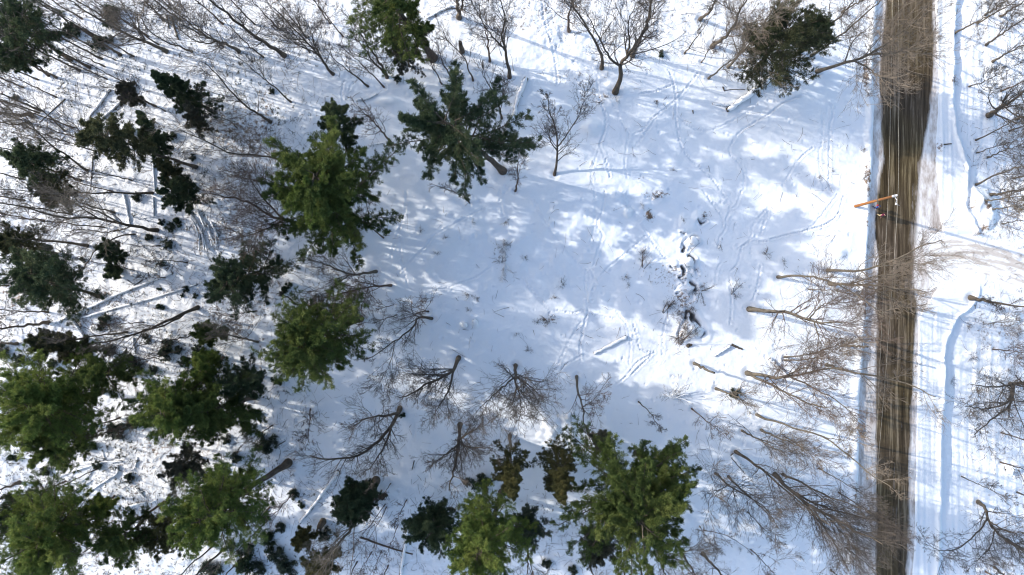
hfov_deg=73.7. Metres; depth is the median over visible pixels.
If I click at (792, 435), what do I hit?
bare tree
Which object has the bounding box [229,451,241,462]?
laurel shrub
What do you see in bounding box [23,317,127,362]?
bare tree
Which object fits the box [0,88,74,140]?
bare tree
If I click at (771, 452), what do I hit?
bare tree
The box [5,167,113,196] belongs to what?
bare tree
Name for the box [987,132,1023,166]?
bare tree
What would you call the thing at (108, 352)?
laurel shrub
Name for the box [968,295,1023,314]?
bare tree
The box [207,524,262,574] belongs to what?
bare tree
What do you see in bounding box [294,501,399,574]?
bare tree
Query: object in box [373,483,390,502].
sapling
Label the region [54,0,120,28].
bare tree
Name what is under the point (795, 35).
hemlock
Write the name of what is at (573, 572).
laurel shrub
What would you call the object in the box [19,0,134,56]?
bare tree
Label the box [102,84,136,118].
fallen log
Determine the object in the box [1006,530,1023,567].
bare tree
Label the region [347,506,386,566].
sapling
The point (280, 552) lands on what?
laurel shrub
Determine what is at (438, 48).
bare tree
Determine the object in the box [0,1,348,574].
undergrowth
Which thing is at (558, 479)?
hemlock
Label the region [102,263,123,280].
hemlock
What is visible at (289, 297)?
bare tree
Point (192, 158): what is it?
laurel shrub
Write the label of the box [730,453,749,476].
fallen log
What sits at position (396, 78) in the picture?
laurel shrub
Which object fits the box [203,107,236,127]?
bare tree
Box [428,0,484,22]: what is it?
bare tree
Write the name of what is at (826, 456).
bare tree
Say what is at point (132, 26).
bare tree
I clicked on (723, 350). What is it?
fallen log
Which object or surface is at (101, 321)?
bare tree
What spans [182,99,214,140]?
hemlock
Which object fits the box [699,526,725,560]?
sapling
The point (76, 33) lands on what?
laurel shrub
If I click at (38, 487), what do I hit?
bare tree
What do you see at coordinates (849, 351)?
bare tree
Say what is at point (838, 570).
bare tree
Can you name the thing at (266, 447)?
laurel shrub
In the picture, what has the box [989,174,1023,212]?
bare tree
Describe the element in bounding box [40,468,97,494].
bare tree
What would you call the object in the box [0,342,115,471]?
white pine
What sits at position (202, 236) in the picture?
fallen log
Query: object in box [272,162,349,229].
white pine
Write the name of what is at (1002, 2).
bare tree
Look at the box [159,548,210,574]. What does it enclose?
bare tree
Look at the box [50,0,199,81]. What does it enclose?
bare tree
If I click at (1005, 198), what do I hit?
bare tree
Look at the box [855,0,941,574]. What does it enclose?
road
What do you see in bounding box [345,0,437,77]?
white pine
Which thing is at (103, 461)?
fallen branch
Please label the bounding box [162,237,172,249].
laurel shrub
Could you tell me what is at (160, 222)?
laurel shrub
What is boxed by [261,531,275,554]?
laurel shrub
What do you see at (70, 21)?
bare tree
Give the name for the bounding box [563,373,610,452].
bare tree
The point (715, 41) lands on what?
bare tree
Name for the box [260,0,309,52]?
bare tree
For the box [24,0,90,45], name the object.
bare tree
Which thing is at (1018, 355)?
bare tree
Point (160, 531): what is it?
white pine
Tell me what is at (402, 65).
hemlock
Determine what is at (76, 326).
fallen log
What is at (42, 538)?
white pine
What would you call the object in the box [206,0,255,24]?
bare tree
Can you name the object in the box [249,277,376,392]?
white pine
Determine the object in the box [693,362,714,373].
broken snag
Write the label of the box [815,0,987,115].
bare tree
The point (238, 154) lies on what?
bare tree
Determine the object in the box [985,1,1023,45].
bare tree
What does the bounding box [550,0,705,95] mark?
bare tree
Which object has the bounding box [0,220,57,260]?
hemlock
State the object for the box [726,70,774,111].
fallen log
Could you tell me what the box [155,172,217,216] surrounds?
hemlock
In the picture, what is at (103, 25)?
laurel shrub
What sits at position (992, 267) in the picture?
driveway
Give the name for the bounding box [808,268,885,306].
bare tree
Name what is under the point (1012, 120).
bare tree
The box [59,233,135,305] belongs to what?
bare tree
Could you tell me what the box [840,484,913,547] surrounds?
bare tree
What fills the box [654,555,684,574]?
bare tree
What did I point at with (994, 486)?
bare tree
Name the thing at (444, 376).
bare tree
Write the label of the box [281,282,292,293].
laurel shrub
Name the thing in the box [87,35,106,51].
laurel shrub
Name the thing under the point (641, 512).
white pine
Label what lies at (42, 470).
laurel shrub
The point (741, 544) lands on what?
sapling
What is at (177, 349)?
laurel shrub
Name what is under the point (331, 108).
white pine
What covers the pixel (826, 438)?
bare tree
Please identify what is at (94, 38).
bare tree
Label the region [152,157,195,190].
hemlock
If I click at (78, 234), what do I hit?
bare tree
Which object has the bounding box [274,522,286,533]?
laurel shrub
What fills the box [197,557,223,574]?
laurel shrub
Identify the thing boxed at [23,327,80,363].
hemlock
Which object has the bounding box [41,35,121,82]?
bare tree
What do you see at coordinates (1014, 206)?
bare tree
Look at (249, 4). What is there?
bare tree
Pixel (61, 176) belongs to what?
hemlock
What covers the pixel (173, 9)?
bare tree
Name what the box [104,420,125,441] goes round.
laurel shrub
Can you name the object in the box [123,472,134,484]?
laurel shrub
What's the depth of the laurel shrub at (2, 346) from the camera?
79.11 m
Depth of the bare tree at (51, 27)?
67.48 m
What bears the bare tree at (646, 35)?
on the ground
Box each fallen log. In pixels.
[49,316,65,325]
[71,317,93,355]
[76,272,173,313]
[81,283,197,317]
[89,90,110,116]
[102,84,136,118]
[122,194,130,223]
[124,502,146,508]
[151,156,155,191]
[152,197,154,216]
[197,209,205,229]
[200,228,204,248]
[207,225,212,246]
[299,470,339,523]
[356,93,376,100]
[360,537,412,554]
[400,531,408,574]
[426,5,451,18]
[505,77,527,130]
[594,335,626,353]
[712,103,728,106]
[714,345,730,356]
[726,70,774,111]
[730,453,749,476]
[768,357,786,374]
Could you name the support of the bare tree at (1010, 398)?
on the ground
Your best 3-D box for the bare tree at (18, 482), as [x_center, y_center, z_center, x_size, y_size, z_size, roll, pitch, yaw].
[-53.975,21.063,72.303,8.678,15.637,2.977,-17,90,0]
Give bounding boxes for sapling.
[341,504,385,554]
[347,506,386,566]
[354,551,371,574]
[363,556,379,574]
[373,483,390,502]
[381,524,400,564]
[386,499,406,528]
[638,401,666,433]
[691,408,734,440]
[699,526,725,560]
[706,530,764,559]
[750,538,805,574]
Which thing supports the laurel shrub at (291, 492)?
on the ground
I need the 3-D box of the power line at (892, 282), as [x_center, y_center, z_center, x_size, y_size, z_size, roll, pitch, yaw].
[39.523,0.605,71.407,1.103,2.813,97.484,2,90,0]
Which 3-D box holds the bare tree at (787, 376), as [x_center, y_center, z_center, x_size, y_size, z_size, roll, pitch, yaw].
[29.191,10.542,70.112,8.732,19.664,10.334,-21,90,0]
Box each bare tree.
[0,7,90,68]
[0,23,80,71]
[0,34,57,78]
[0,61,40,118]
[0,70,56,97]
[0,73,110,152]
[0,74,74,130]
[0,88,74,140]
[0,96,86,170]
[0,118,27,144]
[0,135,12,150]
[0,170,153,203]
[0,173,159,256]
[0,186,72,220]
[0,197,44,220]
[0,202,105,240]
[0,209,88,252]
[0,290,48,321]
[0,313,50,340]
[0,331,18,349]
[0,477,64,505]
[0,480,21,501]
[0,484,49,532]
[1,57,38,80]
[3,169,115,217]
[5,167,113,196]
[11,0,121,55]
[11,112,119,159]
[15,9,102,59]
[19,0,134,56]
[22,0,93,36]
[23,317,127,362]
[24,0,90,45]
[25,44,106,79]
[26,417,120,458]
[27,16,105,66]
[32,22,115,60]
[40,232,134,276]
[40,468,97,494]
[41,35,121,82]
[41,222,118,262]
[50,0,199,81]
[52,501,164,568]
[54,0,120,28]
[55,152,131,184]
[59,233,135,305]
[68,510,98,549]
[75,305,199,364]
[79,413,132,443]
[83,67,156,116]
[86,0,159,44]
[89,315,143,336]
[93,0,148,36]
[99,0,166,22]
[100,0,192,52]
[107,233,160,256]
[112,75,165,116]
[112,350,178,368]
[123,332,191,356]
[131,271,165,285]
[134,0,240,73]
[136,251,187,273]
[142,107,283,169]
[159,0,199,31]
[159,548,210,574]
[162,0,222,45]
[167,39,271,133]
[167,551,221,574]
[174,0,223,24]
[186,0,286,57]
[194,307,268,357]
[195,145,289,261]
[201,0,272,57]
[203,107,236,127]
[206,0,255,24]
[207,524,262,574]
[209,304,256,326]
[210,31,291,102]
[218,149,282,221]
[231,425,272,454]
[234,0,275,25]
[238,0,347,75]
[256,493,293,530]
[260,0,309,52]
[275,290,336,306]
[277,0,306,37]
[284,392,406,493]
[285,239,377,314]
[294,405,327,450]
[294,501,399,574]
[304,0,343,36]
[318,40,368,87]
[321,5,398,78]
[321,262,392,330]
[335,39,384,87]
[349,97,391,148]
[353,186,383,238]
[353,296,432,407]
[357,312,396,334]
[375,299,393,318]
[384,285,441,346]
[384,346,475,434]
[410,409,506,510]
[414,44,449,84]
[420,31,464,86]
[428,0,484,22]
[429,182,469,203]
[434,14,481,81]
[436,0,525,78]
[441,355,578,457]
[462,1,510,62]
[471,57,517,119]
[498,152,533,191]
[510,549,558,574]
[528,72,603,176]
[530,0,593,33]
[540,0,632,70]
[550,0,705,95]
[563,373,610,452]
[612,0,678,57]
[632,541,646,574]
[654,527,733,574]
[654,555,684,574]
[680,19,725,66]
[683,13,715,53]
[683,556,709,574]
[688,429,816,557]
[697,0,738,25]
[701,552,737,574]
[707,17,765,79]
[708,464,817,541]
[710,0,764,48]
[712,0,811,96]
[713,408,819,482]
[714,380,763,414]
[734,450,851,554]
[744,339,882,446]
[746,244,910,385]
[747,511,787,548]
[755,413,909,499]
[760,402,845,475]
[772,472,933,574]
[776,263,900,323]
[781,452,914,552]
[783,315,888,387]
[783,320,875,380]
[784,419,849,490]
[800,0,879,55]
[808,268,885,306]
[810,0,913,72]
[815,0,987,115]
[817,567,853,574]
[818,467,887,505]
[825,338,957,435]
[826,207,982,298]
[828,255,937,328]
[832,0,897,30]
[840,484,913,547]
[845,547,891,574]
[913,499,1023,574]
[946,356,1023,465]
[955,0,1021,43]
[961,476,1023,509]
[968,47,1023,97]
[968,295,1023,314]
[969,65,1023,138]
[975,96,1023,146]
[975,147,1023,189]
[976,127,1023,177]
[977,0,1023,23]
[980,0,1022,24]
[983,308,1023,348]
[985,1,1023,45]
[985,176,1023,207]
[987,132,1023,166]
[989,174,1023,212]
[991,30,1023,76]
[991,202,1023,242]
[991,566,1021,574]
[992,338,1023,369]
[993,172,1023,226]
[999,0,1023,21]
[1000,462,1023,492]
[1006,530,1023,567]
[1009,101,1023,124]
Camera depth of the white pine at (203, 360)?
68.22 m
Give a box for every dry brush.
[537,313,558,326]
[667,333,686,344]
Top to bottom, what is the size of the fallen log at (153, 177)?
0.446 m
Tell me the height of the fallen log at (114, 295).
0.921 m
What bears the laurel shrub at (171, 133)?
on the ground
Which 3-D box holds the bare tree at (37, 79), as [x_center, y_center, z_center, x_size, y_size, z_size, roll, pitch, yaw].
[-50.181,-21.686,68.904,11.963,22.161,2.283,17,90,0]
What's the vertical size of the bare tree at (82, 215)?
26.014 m
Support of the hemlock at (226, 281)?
on the ground
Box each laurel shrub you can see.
[0,340,8,358]
[6,453,18,461]
[10,352,25,367]
[38,467,49,475]
[47,359,57,367]
[61,21,81,40]
[86,441,97,452]
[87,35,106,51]
[91,460,101,470]
[97,314,110,325]
[101,4,119,27]
[102,344,117,357]
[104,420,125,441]
[122,417,138,430]
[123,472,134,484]
[126,357,142,374]
[130,191,141,201]
[144,233,153,240]
[148,365,156,373]
[155,304,165,309]
[156,219,165,225]
[157,346,173,362]
[160,338,172,351]
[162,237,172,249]
[164,221,175,232]
[170,131,176,141]
[172,217,182,227]
[174,345,181,354]
[176,355,190,367]
[182,285,189,292]
[188,153,195,161]
[190,343,204,357]
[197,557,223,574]
[198,470,208,483]
[220,433,230,444]
[225,539,235,550]
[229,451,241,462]
[232,542,255,574]
[239,426,251,438]
[249,560,265,574]
[251,432,279,454]
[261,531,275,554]
[267,546,288,569]
[270,377,281,385]
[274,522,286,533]
[278,560,297,574]
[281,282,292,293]
[286,488,299,500]
[297,500,304,508]
[314,526,331,542]
[393,73,401,84]
[470,472,494,492]
[541,558,551,568]
[567,565,578,574]
[728,388,741,398]
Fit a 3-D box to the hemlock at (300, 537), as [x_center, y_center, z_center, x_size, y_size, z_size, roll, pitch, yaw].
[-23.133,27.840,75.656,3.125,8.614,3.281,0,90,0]
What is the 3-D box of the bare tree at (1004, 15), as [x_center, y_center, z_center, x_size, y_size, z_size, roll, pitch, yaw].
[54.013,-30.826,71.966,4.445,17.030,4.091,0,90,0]
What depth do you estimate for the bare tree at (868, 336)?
66.59 m
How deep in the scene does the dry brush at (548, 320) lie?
79.37 m
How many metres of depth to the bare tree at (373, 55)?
71.68 m
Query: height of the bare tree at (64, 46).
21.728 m
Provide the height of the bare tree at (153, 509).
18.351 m
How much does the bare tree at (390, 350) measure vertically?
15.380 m
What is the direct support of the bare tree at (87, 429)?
on the ground
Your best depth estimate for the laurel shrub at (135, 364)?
79.22 m
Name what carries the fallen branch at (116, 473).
on the ground
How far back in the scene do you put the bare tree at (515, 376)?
66.12 m
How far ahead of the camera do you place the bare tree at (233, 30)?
69.25 m
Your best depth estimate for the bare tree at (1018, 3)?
68.62 m
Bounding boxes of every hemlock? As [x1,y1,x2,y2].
[0,0,73,70]
[0,35,49,76]
[0,136,81,194]
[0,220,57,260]
[0,244,108,326]
[0,479,43,539]
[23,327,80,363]
[33,170,77,213]
[54,333,96,364]
[74,112,197,172]
[92,236,129,270]
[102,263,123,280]
[114,80,146,107]
[134,110,173,164]
[136,126,174,157]
[149,69,225,121]
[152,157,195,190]
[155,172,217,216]
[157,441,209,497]
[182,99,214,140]
[188,318,229,347]
[202,230,300,320]
[290,524,319,552]
[299,544,342,574]
[330,476,387,528]
[382,35,425,77]
[401,496,463,559]
[489,433,531,500]
[507,503,552,553]
[527,434,579,505]
[579,523,620,570]
[589,429,611,452]
[734,0,840,97]
[796,13,835,54]
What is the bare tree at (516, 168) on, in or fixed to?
on the ground
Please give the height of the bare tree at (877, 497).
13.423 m
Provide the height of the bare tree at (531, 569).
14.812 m
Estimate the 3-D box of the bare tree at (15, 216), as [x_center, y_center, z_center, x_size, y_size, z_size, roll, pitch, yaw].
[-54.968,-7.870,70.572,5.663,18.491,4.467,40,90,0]
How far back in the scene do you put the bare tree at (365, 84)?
73.31 m
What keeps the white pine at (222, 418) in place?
on the ground
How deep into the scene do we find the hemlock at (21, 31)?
61.54 m
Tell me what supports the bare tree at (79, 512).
on the ground
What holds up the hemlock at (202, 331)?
on the ground
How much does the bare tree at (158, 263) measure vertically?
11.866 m
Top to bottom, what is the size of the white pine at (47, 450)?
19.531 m
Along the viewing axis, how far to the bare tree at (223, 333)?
69.10 m
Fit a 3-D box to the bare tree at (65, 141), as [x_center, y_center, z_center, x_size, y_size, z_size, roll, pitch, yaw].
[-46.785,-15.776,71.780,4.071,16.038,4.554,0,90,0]
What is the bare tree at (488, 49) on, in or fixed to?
on the ground
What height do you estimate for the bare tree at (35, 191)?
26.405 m
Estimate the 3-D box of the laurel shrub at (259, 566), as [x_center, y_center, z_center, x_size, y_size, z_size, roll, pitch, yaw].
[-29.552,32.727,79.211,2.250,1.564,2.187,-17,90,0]
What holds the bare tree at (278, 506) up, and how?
on the ground
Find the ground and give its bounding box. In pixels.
[0,0,1023,574]
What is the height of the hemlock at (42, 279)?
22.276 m
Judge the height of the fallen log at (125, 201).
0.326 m
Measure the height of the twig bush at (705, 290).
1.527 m
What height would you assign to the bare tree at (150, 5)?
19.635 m
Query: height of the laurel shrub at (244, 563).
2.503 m
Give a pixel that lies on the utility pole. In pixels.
(873, 201)
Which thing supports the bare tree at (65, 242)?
on the ground
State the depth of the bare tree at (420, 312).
74.30 m
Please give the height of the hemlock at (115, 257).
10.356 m
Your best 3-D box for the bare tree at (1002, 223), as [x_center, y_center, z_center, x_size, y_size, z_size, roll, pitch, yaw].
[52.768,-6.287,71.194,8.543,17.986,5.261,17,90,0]
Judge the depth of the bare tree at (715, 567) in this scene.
68.52 m
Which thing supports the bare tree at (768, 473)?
on the ground
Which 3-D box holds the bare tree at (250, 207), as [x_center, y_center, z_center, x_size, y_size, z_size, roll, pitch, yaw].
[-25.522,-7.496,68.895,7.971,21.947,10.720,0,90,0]
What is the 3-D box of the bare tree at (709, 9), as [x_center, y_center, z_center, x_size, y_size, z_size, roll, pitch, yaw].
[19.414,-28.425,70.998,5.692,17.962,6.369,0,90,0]
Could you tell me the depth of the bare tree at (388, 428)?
68.78 m
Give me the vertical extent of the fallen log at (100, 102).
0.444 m
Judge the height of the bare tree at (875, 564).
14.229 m
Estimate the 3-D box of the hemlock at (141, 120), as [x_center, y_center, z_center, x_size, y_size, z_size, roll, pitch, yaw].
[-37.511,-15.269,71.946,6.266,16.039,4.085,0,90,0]
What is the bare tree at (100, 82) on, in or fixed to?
on the ground
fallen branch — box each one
[54,457,122,479]
[86,452,113,463]
[92,465,118,489]
[136,489,144,497]
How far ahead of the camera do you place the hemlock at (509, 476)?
70.31 m
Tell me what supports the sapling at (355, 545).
on the ground
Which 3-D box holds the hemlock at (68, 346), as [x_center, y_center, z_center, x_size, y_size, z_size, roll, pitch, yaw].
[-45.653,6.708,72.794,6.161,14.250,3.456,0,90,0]
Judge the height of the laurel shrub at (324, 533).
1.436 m
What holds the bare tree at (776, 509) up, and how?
on the ground
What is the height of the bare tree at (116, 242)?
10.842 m
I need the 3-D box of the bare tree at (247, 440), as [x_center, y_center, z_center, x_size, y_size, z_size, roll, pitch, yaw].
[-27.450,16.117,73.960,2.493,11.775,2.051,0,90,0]
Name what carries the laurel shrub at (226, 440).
on the ground
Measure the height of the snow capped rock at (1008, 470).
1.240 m
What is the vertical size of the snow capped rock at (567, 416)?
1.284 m
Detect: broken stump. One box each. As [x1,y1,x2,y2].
[316,518,326,531]
[372,476,379,485]
[458,40,463,53]
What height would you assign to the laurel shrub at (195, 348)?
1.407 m
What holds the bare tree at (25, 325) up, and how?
on the ground
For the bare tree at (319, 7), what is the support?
on the ground
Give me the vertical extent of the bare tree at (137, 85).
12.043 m
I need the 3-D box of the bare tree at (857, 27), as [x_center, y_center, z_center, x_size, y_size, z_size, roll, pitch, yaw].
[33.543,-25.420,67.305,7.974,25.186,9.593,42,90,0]
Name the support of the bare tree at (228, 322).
on the ground
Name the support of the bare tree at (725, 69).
on the ground
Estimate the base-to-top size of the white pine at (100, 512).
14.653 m
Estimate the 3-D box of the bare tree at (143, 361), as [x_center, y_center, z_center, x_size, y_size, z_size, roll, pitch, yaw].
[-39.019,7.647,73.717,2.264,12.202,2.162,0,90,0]
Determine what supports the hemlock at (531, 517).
on the ground
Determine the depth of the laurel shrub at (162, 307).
79.43 m
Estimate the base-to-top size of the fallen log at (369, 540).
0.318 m
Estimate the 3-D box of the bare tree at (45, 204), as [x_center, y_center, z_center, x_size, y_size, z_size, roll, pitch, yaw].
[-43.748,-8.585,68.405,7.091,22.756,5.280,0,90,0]
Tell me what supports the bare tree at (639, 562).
on the ground
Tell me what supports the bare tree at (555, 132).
on the ground
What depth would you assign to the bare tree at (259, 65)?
68.83 m
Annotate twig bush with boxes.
[494,240,516,281]
[639,248,652,268]
[659,384,691,406]
[662,297,675,312]
[677,323,701,344]
[696,284,714,305]
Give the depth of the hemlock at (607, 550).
71.61 m
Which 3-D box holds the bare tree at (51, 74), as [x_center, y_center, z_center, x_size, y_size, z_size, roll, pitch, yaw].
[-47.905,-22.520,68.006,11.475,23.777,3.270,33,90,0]
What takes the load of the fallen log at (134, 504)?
on the ground
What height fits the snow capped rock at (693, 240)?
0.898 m
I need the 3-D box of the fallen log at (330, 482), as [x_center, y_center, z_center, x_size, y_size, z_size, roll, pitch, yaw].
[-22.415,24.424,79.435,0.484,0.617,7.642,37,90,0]
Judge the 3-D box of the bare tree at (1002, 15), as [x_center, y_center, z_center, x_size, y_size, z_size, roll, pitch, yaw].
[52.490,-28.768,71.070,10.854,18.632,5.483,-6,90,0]
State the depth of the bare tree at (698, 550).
67.63 m
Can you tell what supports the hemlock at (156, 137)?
on the ground
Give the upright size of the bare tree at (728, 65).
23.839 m
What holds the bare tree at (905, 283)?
on the ground
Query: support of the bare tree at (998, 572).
on the ground
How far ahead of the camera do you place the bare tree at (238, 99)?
69.49 m
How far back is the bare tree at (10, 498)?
68.51 m
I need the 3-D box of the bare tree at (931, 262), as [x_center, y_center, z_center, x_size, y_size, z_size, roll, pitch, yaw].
[37.980,-2.182,69.018,7.588,21.896,7.198,-43,90,0]
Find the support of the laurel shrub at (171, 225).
on the ground
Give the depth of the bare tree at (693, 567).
70.15 m
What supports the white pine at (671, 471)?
on the ground
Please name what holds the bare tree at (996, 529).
on the ground
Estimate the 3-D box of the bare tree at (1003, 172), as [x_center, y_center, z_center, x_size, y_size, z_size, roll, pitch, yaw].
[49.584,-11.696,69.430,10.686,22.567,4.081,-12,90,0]
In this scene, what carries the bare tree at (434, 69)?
on the ground
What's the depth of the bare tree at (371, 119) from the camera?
72.11 m
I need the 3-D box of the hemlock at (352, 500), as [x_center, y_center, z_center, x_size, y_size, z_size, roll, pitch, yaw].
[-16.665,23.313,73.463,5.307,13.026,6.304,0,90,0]
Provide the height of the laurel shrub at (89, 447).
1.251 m
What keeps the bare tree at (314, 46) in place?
on the ground
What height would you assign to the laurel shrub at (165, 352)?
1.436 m
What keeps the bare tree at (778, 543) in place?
on the ground
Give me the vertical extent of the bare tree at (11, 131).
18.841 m
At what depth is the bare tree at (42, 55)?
71.63 m
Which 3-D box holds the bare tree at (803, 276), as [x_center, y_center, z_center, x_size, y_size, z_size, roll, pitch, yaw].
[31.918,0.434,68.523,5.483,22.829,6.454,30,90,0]
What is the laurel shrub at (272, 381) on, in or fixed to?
on the ground
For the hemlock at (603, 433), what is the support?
on the ground
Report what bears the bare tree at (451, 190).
on the ground
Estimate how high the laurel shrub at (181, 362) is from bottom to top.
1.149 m
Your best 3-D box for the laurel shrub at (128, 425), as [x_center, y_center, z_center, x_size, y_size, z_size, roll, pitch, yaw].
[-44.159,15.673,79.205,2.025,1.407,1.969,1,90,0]
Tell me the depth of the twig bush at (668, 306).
79.13 m
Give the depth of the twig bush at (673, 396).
78.82 m
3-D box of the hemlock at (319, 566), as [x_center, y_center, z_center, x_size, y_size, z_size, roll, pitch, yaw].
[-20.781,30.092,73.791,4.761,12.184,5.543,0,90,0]
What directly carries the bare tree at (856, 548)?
on the ground
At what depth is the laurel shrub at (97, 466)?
79.39 m
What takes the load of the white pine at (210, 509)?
on the ground
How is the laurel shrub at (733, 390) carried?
on the ground
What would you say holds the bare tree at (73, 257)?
on the ground
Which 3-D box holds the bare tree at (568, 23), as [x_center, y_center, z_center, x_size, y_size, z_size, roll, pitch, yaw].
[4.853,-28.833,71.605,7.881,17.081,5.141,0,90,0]
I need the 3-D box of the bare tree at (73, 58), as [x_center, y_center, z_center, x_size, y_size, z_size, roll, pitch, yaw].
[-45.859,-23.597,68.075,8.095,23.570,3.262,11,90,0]
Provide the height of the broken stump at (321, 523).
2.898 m
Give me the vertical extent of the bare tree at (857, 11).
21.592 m
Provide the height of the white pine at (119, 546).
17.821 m
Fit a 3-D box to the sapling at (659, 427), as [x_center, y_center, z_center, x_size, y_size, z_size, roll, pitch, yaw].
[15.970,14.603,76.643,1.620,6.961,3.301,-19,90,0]
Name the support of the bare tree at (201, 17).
on the ground
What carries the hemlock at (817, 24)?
on the ground
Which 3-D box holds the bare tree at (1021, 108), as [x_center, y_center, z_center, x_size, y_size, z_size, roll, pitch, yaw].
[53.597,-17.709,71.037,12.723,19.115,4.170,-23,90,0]
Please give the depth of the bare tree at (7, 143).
73.11 m
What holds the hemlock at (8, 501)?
on the ground
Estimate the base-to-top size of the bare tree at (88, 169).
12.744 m
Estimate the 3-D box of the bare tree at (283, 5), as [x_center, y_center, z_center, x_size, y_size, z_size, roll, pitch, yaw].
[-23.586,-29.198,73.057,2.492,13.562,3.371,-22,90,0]
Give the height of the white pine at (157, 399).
21.834 m
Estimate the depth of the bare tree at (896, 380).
66.57 m
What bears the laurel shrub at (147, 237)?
on the ground
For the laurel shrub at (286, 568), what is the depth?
79.13 m
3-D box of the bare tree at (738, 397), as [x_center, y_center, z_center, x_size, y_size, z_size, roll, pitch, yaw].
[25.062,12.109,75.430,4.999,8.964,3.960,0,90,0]
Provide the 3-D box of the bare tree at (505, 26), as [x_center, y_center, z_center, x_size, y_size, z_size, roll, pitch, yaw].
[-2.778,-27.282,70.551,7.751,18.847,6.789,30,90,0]
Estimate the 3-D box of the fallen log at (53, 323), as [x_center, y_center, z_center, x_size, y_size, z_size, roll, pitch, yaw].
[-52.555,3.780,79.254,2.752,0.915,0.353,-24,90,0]
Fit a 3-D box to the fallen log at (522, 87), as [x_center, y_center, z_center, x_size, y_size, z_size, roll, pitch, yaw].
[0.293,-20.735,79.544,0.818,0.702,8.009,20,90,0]
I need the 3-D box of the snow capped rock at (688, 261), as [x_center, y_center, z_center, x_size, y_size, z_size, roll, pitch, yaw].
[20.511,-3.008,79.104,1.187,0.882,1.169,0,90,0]
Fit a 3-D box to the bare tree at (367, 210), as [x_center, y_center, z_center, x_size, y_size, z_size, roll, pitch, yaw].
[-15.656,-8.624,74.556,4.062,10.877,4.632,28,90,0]
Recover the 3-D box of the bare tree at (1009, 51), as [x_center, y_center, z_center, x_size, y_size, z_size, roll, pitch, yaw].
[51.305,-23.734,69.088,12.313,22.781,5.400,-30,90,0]
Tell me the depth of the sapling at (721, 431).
74.64 m
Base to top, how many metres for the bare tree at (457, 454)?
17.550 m
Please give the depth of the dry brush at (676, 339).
79.01 m
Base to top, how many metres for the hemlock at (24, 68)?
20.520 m
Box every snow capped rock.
[564,412,571,419]
[684,257,693,266]
[690,236,697,244]
[1004,464,1015,474]
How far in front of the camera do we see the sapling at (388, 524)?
73.83 m
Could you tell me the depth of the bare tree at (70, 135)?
66.59 m
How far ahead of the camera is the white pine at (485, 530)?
62.96 m
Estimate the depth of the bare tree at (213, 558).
76.03 m
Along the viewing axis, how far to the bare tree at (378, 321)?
76.31 m
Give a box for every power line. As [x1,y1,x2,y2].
[869,0,892,572]
[871,0,898,572]
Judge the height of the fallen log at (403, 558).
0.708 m
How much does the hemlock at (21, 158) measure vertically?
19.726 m
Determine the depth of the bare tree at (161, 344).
71.17 m
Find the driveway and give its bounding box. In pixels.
[929,231,1023,297]
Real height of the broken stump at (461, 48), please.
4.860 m
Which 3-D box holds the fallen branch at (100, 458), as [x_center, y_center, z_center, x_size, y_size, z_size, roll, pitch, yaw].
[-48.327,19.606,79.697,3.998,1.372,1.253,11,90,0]
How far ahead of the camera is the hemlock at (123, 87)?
74.54 m
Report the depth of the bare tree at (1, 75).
73.11 m
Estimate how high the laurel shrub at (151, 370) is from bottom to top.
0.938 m
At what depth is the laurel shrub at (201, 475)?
79.12 m
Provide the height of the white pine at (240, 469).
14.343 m
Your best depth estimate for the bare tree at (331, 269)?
71.21 m
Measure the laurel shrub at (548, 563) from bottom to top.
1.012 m
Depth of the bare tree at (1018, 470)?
73.61 m
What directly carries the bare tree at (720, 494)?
on the ground
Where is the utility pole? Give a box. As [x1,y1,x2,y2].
[854,194,897,207]
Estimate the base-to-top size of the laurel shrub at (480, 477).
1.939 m
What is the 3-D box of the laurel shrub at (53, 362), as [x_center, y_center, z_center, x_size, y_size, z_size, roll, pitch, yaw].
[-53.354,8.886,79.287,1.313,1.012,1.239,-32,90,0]
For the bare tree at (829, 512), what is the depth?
63.98 m
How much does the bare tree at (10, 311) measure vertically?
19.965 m
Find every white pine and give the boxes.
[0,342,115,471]
[0,468,115,574]
[14,420,104,474]
[67,339,139,410]
[84,492,120,521]
[90,505,156,570]
[124,355,225,447]
[130,490,185,562]
[155,445,292,564]
[160,356,266,447]
[189,346,224,382]
[207,466,243,500]
[215,351,266,402]
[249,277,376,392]
[255,115,405,271]
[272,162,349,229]
[316,97,364,154]
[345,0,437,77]
[383,58,542,201]
[441,478,538,574]
[549,415,697,574]
[608,441,703,530]
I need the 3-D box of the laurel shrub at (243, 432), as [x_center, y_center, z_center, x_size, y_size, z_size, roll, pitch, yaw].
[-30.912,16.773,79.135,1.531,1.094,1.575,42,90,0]
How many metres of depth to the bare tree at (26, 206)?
71.84 m
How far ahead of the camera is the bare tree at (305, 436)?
74.56 m
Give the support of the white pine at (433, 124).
on the ground
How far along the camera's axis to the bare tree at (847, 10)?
66.60 m
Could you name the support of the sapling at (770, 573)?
on the ground
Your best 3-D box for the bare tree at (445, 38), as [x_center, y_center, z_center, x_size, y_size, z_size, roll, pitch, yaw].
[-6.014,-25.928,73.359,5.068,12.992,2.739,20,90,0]
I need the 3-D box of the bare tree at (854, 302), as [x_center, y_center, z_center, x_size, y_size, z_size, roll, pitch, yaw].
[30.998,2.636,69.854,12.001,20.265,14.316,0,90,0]
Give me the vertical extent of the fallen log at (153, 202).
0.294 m
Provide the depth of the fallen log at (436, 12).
79.42 m
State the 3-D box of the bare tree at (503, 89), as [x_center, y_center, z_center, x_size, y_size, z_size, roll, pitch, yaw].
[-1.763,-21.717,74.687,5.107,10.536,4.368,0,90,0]
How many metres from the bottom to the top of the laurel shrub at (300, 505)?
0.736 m
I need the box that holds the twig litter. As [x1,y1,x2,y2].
[0,0,1023,574]

